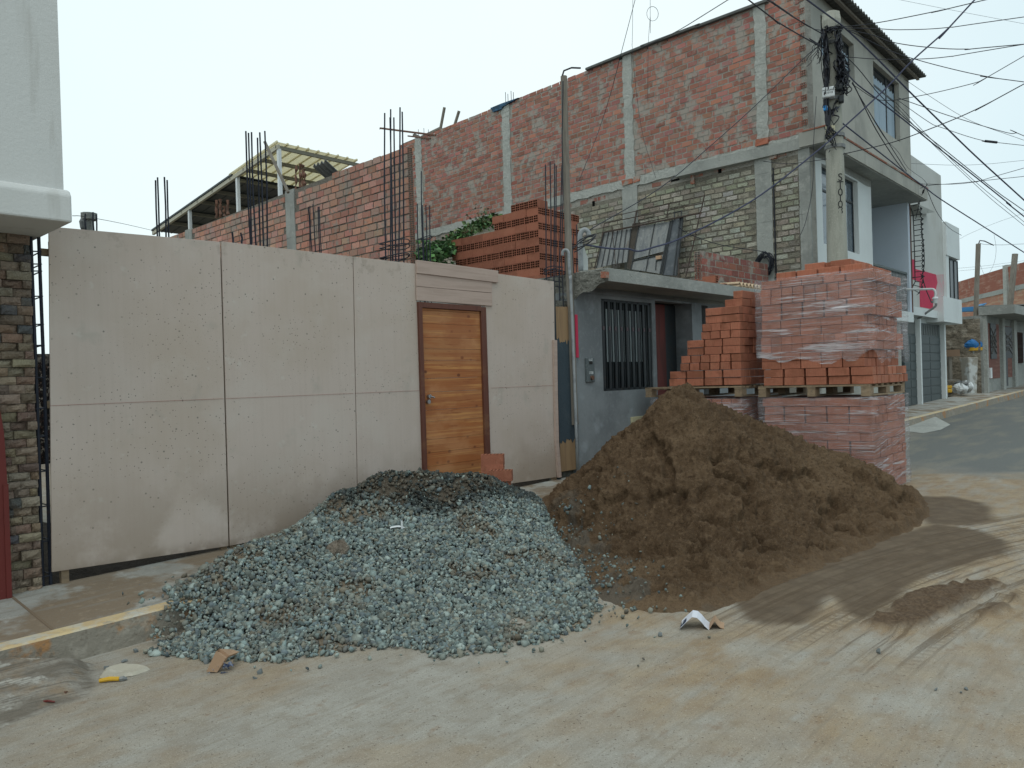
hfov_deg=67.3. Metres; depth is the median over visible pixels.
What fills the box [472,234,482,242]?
hollow brick
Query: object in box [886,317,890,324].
clay brick
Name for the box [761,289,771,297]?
clay brick
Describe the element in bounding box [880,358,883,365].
clay brick
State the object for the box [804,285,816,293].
clay brick
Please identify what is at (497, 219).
hollow brick
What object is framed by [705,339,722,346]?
clay brick
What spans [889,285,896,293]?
clay brick
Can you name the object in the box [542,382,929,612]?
sand heap
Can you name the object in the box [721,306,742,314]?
clay brick
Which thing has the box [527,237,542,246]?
hollow brick
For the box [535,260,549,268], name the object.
hollow brick
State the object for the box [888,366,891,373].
clay brick
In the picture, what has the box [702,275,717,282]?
hollow brick
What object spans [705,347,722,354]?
clay brick
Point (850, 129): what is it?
overhead cable
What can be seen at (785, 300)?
clay brick
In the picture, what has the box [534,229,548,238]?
hollow brick
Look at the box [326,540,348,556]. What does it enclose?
stone
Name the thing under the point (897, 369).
clay brick
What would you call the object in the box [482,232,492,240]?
hollow brick
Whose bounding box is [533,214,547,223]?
hollow brick
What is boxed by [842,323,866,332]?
clay brick
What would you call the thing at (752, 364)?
clay brick
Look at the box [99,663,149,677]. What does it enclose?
flat stone
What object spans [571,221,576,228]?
hollow brick
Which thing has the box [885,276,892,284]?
clay brick
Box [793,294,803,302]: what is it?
clay brick
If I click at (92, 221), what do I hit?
rebar column
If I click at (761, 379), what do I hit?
clay brick
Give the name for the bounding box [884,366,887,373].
clay brick
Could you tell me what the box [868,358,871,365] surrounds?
clay brick
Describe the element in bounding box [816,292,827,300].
clay brick
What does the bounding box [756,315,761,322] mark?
clay brick
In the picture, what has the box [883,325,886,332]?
clay brick
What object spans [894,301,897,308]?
clay brick
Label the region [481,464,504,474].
clay brick
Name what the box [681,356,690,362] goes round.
clay brick
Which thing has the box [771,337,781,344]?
clay brick
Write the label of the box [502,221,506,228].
hollow brick
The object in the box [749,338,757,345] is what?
clay brick
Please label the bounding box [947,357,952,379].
board post
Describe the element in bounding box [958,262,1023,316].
brick building
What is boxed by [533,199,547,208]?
hollow brick
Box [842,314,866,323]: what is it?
clay brick
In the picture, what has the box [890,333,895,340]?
clay brick
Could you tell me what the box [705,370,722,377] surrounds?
clay brick
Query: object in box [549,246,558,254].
hollow brick
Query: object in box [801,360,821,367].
clay brick
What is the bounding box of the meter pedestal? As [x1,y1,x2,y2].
[959,357,977,393]
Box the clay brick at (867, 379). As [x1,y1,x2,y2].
[852,375,876,383]
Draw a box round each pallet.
[645,384,777,396]
[758,382,904,396]
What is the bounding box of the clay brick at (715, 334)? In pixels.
[710,331,724,338]
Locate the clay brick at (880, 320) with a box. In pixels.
[877,316,882,324]
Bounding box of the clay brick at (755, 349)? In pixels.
[747,346,757,353]
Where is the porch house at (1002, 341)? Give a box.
[962,304,1023,392]
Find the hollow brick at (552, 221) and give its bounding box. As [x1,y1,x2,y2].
[548,216,558,225]
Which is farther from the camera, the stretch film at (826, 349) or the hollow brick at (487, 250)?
the hollow brick at (487, 250)
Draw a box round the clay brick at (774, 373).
[764,369,784,377]
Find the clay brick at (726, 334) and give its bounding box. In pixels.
[720,330,730,337]
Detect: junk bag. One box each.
[951,383,968,393]
[954,381,968,385]
[965,380,973,392]
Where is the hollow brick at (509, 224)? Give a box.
[507,220,511,227]
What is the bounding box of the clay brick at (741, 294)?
[733,290,750,298]
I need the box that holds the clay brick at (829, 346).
[824,342,835,350]
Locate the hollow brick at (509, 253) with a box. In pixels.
[508,250,511,257]
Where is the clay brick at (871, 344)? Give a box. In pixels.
[858,340,876,348]
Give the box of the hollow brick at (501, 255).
[499,251,503,258]
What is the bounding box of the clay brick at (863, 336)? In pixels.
[858,332,875,340]
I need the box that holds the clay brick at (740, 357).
[731,353,748,360]
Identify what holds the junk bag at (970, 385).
on the pavement
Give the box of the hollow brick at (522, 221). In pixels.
[520,217,524,225]
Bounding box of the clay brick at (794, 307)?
[782,303,804,311]
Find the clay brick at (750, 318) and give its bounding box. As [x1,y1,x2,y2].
[748,315,752,321]
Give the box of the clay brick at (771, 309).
[762,305,781,313]
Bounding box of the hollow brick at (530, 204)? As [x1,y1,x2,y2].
[528,200,532,208]
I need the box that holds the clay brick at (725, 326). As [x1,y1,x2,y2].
[721,322,730,330]
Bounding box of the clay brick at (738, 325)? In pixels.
[730,322,747,329]
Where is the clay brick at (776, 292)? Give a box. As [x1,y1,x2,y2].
[771,288,781,296]
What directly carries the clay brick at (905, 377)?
on the pallet at (832, 389)
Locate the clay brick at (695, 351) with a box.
[687,348,704,355]
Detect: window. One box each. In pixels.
[601,299,652,390]
[821,22,849,74]
[821,167,854,252]
[873,67,895,138]
[949,258,958,299]
[1005,327,1012,357]
[1017,332,1023,362]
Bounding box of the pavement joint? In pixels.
[12,595,53,629]
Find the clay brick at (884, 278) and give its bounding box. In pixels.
[877,274,886,282]
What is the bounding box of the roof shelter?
[151,140,359,234]
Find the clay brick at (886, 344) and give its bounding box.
[879,341,889,349]
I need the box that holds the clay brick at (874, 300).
[871,297,876,305]
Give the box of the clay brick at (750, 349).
[737,346,752,353]
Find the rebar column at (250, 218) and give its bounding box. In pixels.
[245,131,267,246]
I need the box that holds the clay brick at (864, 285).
[851,279,869,288]
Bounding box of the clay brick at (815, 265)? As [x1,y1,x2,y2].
[805,262,825,269]
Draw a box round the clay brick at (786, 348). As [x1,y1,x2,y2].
[782,345,792,352]
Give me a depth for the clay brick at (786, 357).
9.40 m
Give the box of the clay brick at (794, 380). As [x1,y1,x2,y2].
[784,377,805,384]
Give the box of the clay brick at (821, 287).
[815,283,828,292]
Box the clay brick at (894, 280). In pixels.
[889,277,896,284]
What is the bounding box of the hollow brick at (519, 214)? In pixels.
[514,209,525,218]
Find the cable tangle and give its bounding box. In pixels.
[806,24,851,151]
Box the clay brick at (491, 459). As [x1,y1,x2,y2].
[481,453,504,464]
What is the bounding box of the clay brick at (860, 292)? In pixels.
[851,288,869,297]
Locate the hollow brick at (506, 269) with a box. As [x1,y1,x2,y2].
[504,265,507,272]
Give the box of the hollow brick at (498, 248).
[493,244,503,252]
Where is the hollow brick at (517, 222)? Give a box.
[515,218,519,225]
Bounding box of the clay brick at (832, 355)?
[821,350,842,358]
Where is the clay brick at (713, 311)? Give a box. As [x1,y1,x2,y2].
[705,307,721,315]
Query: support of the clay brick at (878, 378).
on the pallet at (832, 389)
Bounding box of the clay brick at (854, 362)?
[843,358,867,366]
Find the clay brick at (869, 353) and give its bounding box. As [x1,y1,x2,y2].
[867,349,871,357]
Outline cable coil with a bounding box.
[755,251,774,274]
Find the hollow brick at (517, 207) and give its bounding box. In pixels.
[515,203,519,211]
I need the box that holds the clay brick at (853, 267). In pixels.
[841,263,865,272]
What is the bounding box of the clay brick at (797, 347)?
[792,344,802,351]
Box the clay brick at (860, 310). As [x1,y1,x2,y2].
[848,305,872,314]
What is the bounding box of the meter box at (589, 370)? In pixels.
[585,358,594,381]
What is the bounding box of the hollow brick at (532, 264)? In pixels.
[530,261,534,268]
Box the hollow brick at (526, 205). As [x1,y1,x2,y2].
[524,201,528,209]
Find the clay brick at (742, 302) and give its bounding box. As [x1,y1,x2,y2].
[733,298,750,306]
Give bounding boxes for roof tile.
[313,159,337,177]
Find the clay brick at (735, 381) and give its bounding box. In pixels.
[724,377,744,384]
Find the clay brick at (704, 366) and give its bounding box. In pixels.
[700,363,709,369]
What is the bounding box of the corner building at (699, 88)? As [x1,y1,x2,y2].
[401,0,927,396]
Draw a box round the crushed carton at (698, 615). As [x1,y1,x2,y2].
[680,610,723,629]
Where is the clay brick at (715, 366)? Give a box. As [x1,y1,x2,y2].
[710,362,721,369]
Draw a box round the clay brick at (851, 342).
[847,341,858,349]
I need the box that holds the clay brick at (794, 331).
[781,328,803,336]
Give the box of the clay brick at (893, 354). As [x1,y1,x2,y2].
[891,350,894,357]
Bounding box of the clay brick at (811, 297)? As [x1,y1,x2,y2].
[804,293,815,301]
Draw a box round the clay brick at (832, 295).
[828,291,838,299]
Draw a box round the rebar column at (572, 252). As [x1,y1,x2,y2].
[565,224,577,274]
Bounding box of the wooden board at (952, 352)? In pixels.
[946,349,959,356]
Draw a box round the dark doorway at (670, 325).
[665,305,676,386]
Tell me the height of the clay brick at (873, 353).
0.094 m
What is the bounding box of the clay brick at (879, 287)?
[874,282,883,291]
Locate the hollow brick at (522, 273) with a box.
[517,269,527,276]
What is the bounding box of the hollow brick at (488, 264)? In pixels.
[483,260,493,268]
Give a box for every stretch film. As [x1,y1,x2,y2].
[651,399,763,418]
[755,271,907,363]
[758,393,910,481]
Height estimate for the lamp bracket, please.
0.592 m
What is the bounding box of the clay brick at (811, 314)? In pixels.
[803,309,824,318]
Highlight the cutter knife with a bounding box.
[99,676,126,682]
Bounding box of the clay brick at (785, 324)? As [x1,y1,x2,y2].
[781,319,800,328]
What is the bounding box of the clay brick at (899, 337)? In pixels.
[894,333,902,341]
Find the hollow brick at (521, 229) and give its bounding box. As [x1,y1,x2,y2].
[515,224,526,233]
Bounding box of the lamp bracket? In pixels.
[914,301,936,321]
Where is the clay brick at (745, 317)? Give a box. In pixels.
[742,314,747,321]
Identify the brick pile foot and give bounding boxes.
[525,275,549,278]
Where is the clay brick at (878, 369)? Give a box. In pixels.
[876,366,880,374]
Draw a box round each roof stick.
[439,107,445,129]
[454,111,459,123]
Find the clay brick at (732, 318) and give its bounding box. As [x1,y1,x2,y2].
[722,314,742,322]
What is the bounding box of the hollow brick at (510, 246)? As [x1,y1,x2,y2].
[504,242,515,250]
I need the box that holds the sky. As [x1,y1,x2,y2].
[33,0,1023,353]
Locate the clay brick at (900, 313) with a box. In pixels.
[892,310,901,317]
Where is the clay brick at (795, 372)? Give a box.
[785,369,805,376]
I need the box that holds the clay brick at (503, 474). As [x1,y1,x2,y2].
[489,469,512,480]
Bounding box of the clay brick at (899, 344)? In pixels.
[890,342,902,349]
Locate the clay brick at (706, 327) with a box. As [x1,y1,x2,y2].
[702,324,711,331]
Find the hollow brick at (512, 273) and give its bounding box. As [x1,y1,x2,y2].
[505,271,516,275]
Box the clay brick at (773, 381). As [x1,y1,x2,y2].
[764,377,785,385]
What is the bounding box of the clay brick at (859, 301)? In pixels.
[847,296,872,306]
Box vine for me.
[414,203,501,263]
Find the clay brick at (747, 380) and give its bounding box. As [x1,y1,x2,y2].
[730,377,749,383]
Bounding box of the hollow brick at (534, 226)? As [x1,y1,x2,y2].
[526,222,541,231]
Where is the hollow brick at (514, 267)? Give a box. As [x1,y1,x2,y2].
[513,264,516,271]
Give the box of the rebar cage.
[29,236,52,586]
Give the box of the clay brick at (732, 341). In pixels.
[723,338,743,345]
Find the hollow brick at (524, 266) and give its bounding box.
[522,262,525,269]
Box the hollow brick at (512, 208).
[511,205,514,212]
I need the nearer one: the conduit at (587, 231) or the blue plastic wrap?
the conduit at (587, 231)
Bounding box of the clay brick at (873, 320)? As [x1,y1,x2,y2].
[868,315,875,323]
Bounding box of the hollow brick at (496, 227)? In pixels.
[494,223,498,230]
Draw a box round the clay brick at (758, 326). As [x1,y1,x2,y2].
[756,323,761,330]
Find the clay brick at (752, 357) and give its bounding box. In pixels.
[749,354,755,360]
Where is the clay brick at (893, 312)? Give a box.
[887,309,895,316]
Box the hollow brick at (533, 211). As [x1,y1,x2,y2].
[526,207,541,216]
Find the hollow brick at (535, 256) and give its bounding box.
[528,252,542,261]
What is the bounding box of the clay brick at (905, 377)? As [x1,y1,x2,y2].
[903,374,907,380]
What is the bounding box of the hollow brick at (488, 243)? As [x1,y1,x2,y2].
[486,239,490,246]
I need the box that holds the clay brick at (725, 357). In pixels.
[721,354,731,361]
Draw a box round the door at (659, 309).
[655,304,666,397]
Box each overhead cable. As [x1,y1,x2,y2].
[72,215,152,230]
[579,1,634,179]
[583,0,974,251]
[589,36,831,229]
[632,14,655,177]
[640,0,727,48]
[647,6,658,42]
[678,227,764,251]
[748,0,832,53]
[763,159,824,163]
[767,0,821,33]
[799,96,816,237]
[806,0,1023,200]
[838,0,984,27]
[838,62,1023,216]
[841,44,1023,59]
[842,53,1023,210]
[843,123,1023,252]
[844,84,1023,153]
[846,29,1023,81]
[848,29,1019,49]
[850,17,1022,29]
[852,56,1023,100]
[852,82,906,171]
[852,83,906,172]
[874,121,927,184]
[896,103,1023,221]
[896,106,1023,225]
[898,100,1023,145]
[899,98,1023,135]
[902,0,1022,23]
[906,80,1022,139]
[921,168,1022,184]
[921,176,1023,187]
[927,190,961,235]
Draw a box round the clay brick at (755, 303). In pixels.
[749,299,759,307]
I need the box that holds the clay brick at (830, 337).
[824,334,834,341]
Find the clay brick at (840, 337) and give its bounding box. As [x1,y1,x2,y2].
[835,333,845,341]
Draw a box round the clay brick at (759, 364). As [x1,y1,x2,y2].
[754,361,761,368]
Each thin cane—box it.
[380,127,435,135]
[407,135,430,138]
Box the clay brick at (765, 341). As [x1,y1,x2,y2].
[761,338,772,345]
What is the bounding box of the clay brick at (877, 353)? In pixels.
[875,350,879,357]
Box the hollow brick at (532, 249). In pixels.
[530,246,534,253]
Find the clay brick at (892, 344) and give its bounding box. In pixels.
[880,341,895,349]
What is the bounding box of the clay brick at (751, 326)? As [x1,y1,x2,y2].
[748,322,755,329]
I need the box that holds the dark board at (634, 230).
[627,222,639,269]
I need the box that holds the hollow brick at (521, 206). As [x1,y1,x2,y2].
[520,202,523,210]
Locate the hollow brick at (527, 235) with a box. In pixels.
[525,231,529,239]
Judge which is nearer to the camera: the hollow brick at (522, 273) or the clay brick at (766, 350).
the clay brick at (766, 350)
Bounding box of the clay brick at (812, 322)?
[801,318,820,326]
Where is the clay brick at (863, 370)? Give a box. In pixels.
[851,366,875,374]
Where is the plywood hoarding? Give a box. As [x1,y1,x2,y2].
[41,227,561,583]
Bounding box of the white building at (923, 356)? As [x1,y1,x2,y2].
[900,155,961,406]
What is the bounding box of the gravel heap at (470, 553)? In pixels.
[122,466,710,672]
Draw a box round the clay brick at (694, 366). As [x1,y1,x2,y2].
[690,363,699,370]
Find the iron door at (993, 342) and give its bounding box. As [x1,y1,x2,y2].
[989,323,996,358]
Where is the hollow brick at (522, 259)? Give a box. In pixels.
[516,254,527,263]
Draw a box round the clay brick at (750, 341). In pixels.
[742,338,752,345]
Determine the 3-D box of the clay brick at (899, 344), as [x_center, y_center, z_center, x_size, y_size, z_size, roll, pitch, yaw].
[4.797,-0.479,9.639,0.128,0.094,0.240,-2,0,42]
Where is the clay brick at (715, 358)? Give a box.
[710,354,720,361]
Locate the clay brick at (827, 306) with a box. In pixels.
[825,299,846,308]
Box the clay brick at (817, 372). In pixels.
[806,368,827,375]
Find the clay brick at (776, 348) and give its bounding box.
[772,345,781,352]
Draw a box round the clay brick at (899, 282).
[891,277,900,285]
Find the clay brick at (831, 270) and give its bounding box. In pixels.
[818,266,840,275]
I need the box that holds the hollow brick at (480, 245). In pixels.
[478,241,482,248]
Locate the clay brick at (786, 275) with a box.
[776,271,796,279]
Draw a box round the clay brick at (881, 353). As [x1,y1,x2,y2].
[879,350,883,357]
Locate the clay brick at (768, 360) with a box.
[762,353,780,361]
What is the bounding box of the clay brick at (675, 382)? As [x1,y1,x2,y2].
[669,379,686,385]
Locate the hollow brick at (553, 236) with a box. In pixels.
[549,232,558,239]
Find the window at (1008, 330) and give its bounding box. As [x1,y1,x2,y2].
[1005,327,1012,357]
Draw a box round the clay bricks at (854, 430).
[656,262,906,484]
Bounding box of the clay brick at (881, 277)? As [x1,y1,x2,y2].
[872,273,882,281]
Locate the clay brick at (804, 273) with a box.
[797,269,818,277]
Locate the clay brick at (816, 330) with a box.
[801,326,821,334]
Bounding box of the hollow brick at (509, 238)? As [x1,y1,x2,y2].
[507,235,511,242]
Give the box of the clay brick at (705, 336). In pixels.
[701,332,710,339]
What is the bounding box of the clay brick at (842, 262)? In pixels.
[830,259,853,266]
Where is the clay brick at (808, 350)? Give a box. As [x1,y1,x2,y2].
[803,343,813,351]
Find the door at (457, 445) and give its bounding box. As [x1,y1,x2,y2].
[422,308,483,473]
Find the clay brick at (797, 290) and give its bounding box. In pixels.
[793,286,804,294]
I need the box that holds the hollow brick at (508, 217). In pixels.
[503,212,514,221]
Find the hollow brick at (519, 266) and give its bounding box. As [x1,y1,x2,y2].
[517,263,521,270]
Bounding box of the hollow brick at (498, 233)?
[493,229,503,238]
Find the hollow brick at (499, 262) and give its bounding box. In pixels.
[494,258,504,266]
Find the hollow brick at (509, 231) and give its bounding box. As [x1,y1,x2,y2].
[504,227,514,235]
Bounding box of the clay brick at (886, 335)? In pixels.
[881,333,889,340]
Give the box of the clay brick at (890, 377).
[886,374,892,381]
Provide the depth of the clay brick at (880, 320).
9.27 m
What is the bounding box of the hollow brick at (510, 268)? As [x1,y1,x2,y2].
[508,264,512,271]
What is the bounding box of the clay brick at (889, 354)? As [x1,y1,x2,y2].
[887,350,890,357]
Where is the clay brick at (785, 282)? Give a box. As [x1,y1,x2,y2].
[781,278,803,287]
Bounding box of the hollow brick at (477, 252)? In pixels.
[472,248,482,256]
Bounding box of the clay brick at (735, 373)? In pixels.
[723,369,744,376]
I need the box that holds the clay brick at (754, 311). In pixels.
[750,307,756,314]
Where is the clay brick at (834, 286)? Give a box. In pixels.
[827,282,838,290]
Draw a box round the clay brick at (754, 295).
[751,292,758,299]
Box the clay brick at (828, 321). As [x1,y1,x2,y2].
[821,316,842,325]
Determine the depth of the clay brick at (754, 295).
10.16 m
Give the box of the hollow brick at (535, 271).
[528,267,543,276]
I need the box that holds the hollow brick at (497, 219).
[492,215,503,223]
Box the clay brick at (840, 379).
[829,376,851,383]
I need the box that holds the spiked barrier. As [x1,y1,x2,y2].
[910,202,931,302]
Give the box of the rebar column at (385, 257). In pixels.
[379,107,409,262]
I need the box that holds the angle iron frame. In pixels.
[594,195,704,276]
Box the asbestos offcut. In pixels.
[583,247,587,270]
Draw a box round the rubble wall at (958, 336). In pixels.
[946,318,981,396]
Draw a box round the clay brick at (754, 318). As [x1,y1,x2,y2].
[751,315,756,322]
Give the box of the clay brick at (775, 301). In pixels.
[771,296,781,304]
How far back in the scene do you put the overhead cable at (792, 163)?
13.77 m
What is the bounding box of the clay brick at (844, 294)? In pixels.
[839,289,851,298]
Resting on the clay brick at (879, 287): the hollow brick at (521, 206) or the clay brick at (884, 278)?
the clay brick at (884, 278)
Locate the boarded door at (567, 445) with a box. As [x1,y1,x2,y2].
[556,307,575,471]
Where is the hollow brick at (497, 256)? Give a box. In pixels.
[495,252,498,259]
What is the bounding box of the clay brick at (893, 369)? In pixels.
[892,366,895,373]
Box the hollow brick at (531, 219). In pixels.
[529,215,533,223]
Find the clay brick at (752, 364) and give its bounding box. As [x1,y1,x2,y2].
[749,361,756,368]
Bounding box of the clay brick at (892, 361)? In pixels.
[891,358,894,365]
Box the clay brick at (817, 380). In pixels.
[806,376,828,384]
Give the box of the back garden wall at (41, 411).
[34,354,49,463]
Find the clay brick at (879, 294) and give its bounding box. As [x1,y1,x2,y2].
[876,291,882,298]
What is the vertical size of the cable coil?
0.476 m
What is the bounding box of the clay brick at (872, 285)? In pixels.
[869,281,875,289]
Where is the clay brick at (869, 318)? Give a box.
[867,315,871,323]
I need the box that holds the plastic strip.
[390,521,403,528]
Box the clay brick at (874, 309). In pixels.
[865,306,875,314]
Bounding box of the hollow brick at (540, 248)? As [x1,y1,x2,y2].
[535,245,548,253]
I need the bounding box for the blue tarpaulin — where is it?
[491,98,518,111]
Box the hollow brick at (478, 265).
[473,262,482,268]
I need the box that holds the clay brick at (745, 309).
[743,306,747,313]
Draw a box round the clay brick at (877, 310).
[874,306,879,314]
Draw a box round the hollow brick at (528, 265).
[526,262,530,269]
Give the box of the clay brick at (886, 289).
[884,284,888,292]
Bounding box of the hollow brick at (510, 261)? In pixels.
[505,257,515,265]
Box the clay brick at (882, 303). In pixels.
[878,298,883,306]
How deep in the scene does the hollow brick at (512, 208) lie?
12.16 m
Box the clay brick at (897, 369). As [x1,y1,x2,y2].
[896,366,899,373]
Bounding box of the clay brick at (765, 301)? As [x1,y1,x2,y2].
[761,297,770,305]
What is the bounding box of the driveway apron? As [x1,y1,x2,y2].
[905,417,949,432]
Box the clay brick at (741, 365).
[732,361,748,368]
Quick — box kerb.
[0,390,1023,659]
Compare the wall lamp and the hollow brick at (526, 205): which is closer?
the hollow brick at (526, 205)
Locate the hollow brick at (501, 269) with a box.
[500,266,503,273]
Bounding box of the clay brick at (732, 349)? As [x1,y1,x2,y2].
[723,346,744,353]
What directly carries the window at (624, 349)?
in the grey house at (635, 332)
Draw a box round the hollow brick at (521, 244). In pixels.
[515,239,526,248]
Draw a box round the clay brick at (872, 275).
[867,271,874,280]
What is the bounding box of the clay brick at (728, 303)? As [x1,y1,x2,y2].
[725,299,732,306]
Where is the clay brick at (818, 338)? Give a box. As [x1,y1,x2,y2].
[813,334,827,342]
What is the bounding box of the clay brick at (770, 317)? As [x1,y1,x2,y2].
[762,313,783,321]
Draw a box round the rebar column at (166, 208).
[155,177,169,236]
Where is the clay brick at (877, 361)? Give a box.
[875,358,879,365]
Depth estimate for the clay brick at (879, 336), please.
9.06 m
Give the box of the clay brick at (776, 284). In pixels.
[761,280,781,289]
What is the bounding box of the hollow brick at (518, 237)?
[516,233,520,240]
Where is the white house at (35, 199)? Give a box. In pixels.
[0,0,71,599]
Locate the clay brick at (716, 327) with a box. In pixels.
[711,323,723,330]
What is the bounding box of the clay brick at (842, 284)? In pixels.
[839,281,850,289]
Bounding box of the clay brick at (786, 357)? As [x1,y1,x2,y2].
[781,352,800,360]
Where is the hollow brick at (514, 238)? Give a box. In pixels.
[512,234,515,241]
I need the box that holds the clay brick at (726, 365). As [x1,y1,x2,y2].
[720,362,731,368]
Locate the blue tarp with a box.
[962,303,986,311]
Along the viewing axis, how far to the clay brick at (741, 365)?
9.87 m
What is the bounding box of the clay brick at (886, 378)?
[885,375,888,382]
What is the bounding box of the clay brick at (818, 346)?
[813,343,823,350]
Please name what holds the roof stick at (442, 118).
on the corner building at (699, 88)
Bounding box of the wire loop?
[573,234,595,252]
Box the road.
[0,396,1023,767]
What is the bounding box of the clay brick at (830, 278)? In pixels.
[824,273,845,282]
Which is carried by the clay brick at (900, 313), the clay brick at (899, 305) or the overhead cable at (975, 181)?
the clay brick at (899, 305)
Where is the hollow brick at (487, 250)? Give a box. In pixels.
[483,246,492,254]
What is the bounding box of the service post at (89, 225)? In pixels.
[79,212,97,229]
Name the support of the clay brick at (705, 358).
on the clay brick at (704, 366)
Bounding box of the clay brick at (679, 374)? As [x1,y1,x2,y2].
[670,371,686,378]
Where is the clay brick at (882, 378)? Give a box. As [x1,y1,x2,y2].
[881,375,884,382]
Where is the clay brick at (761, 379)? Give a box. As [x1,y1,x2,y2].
[759,376,763,383]
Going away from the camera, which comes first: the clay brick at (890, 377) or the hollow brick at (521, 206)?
the clay brick at (890, 377)
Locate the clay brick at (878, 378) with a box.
[860,375,880,382]
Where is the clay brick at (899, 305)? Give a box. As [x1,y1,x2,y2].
[898,302,901,309]
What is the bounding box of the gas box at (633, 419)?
[630,416,642,422]
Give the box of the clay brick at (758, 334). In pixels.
[756,331,761,337]
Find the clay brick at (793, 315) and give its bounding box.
[782,311,803,319]
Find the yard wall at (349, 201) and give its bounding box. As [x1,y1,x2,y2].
[171,147,415,263]
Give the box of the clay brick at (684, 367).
[680,364,692,370]
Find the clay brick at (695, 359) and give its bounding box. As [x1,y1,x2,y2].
[691,355,707,362]
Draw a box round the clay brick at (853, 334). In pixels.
[846,332,861,340]
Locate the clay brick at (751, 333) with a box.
[745,330,756,337]
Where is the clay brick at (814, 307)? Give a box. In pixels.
[803,301,826,309]
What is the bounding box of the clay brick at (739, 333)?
[731,330,747,337]
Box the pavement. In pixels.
[0,384,1023,642]
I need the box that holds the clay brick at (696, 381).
[687,378,704,385]
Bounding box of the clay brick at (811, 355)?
[801,351,821,359]
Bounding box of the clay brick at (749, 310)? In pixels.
[748,307,751,314]
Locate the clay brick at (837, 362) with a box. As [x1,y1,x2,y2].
[821,359,842,367]
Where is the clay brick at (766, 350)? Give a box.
[761,346,771,353]
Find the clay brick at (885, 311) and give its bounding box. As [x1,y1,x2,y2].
[881,307,887,315]
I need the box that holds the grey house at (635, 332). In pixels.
[417,268,786,480]
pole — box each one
[403,127,438,143]
[561,67,580,424]
[822,10,851,394]
[973,243,980,315]
[1007,254,1017,304]
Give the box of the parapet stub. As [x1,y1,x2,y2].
[694,251,767,284]
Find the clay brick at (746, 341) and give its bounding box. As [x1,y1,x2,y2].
[735,338,748,345]
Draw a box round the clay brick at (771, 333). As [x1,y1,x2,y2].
[762,329,780,337]
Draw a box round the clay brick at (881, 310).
[873,307,883,315]
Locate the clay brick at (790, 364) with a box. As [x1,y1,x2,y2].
[781,361,800,368]
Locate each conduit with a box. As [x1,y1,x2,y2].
[561,248,578,471]
[577,227,590,270]
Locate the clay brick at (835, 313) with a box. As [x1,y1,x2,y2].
[825,307,847,316]
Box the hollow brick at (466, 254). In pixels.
[462,250,471,258]
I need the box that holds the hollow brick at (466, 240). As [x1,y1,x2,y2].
[462,236,471,244]
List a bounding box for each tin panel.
[596,229,631,268]
[630,221,670,273]
[662,210,683,275]
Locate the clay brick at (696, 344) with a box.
[687,340,704,347]
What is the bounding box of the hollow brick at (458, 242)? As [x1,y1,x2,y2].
[452,238,461,245]
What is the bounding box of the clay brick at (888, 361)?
[887,358,890,365]
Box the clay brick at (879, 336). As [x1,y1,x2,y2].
[874,332,883,340]
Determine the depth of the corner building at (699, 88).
16.66 m
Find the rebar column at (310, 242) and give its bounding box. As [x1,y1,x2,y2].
[308,204,321,252]
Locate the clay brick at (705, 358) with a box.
[701,355,709,361]
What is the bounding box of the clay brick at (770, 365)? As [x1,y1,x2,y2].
[762,361,780,369]
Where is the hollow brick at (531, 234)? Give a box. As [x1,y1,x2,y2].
[530,230,533,238]
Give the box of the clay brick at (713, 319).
[706,315,723,323]
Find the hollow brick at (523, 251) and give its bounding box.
[521,247,525,254]
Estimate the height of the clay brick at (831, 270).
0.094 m
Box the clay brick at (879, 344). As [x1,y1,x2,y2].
[877,341,882,348]
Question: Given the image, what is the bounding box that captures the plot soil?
[43,478,548,585]
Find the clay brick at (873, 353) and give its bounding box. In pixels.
[871,349,875,357]
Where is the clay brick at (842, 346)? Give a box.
[835,342,846,349]
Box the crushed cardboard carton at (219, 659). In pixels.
[206,649,238,672]
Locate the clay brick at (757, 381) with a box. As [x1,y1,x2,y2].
[755,377,759,383]
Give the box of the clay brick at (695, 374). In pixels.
[687,371,704,377]
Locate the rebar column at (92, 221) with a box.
[84,212,97,230]
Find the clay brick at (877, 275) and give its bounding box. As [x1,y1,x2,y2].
[870,272,879,280]
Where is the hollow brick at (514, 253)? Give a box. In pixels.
[512,249,516,256]
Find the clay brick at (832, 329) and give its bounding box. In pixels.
[822,325,841,333]
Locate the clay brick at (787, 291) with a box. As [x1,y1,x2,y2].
[782,287,792,295]
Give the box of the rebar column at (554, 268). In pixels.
[543,162,563,300]
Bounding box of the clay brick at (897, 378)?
[881,374,899,381]
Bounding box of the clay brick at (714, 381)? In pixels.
[705,378,723,384]
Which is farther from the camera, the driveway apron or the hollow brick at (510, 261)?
the driveway apron
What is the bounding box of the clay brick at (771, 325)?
[762,321,782,329]
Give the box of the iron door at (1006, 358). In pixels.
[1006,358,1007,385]
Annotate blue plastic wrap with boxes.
[964,339,982,347]
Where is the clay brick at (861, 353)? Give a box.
[843,349,867,357]
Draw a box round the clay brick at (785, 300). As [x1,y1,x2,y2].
[782,295,792,303]
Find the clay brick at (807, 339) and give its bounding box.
[802,335,812,343]
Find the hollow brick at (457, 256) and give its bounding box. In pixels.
[452,252,461,260]
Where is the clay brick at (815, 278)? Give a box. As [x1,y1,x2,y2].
[802,275,823,285]
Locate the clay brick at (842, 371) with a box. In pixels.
[828,367,850,375]
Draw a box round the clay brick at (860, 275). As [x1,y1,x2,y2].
[846,270,870,280]
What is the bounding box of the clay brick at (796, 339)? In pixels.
[792,336,803,343]
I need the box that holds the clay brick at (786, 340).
[781,336,791,344]
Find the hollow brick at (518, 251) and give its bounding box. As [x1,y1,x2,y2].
[516,248,520,255]

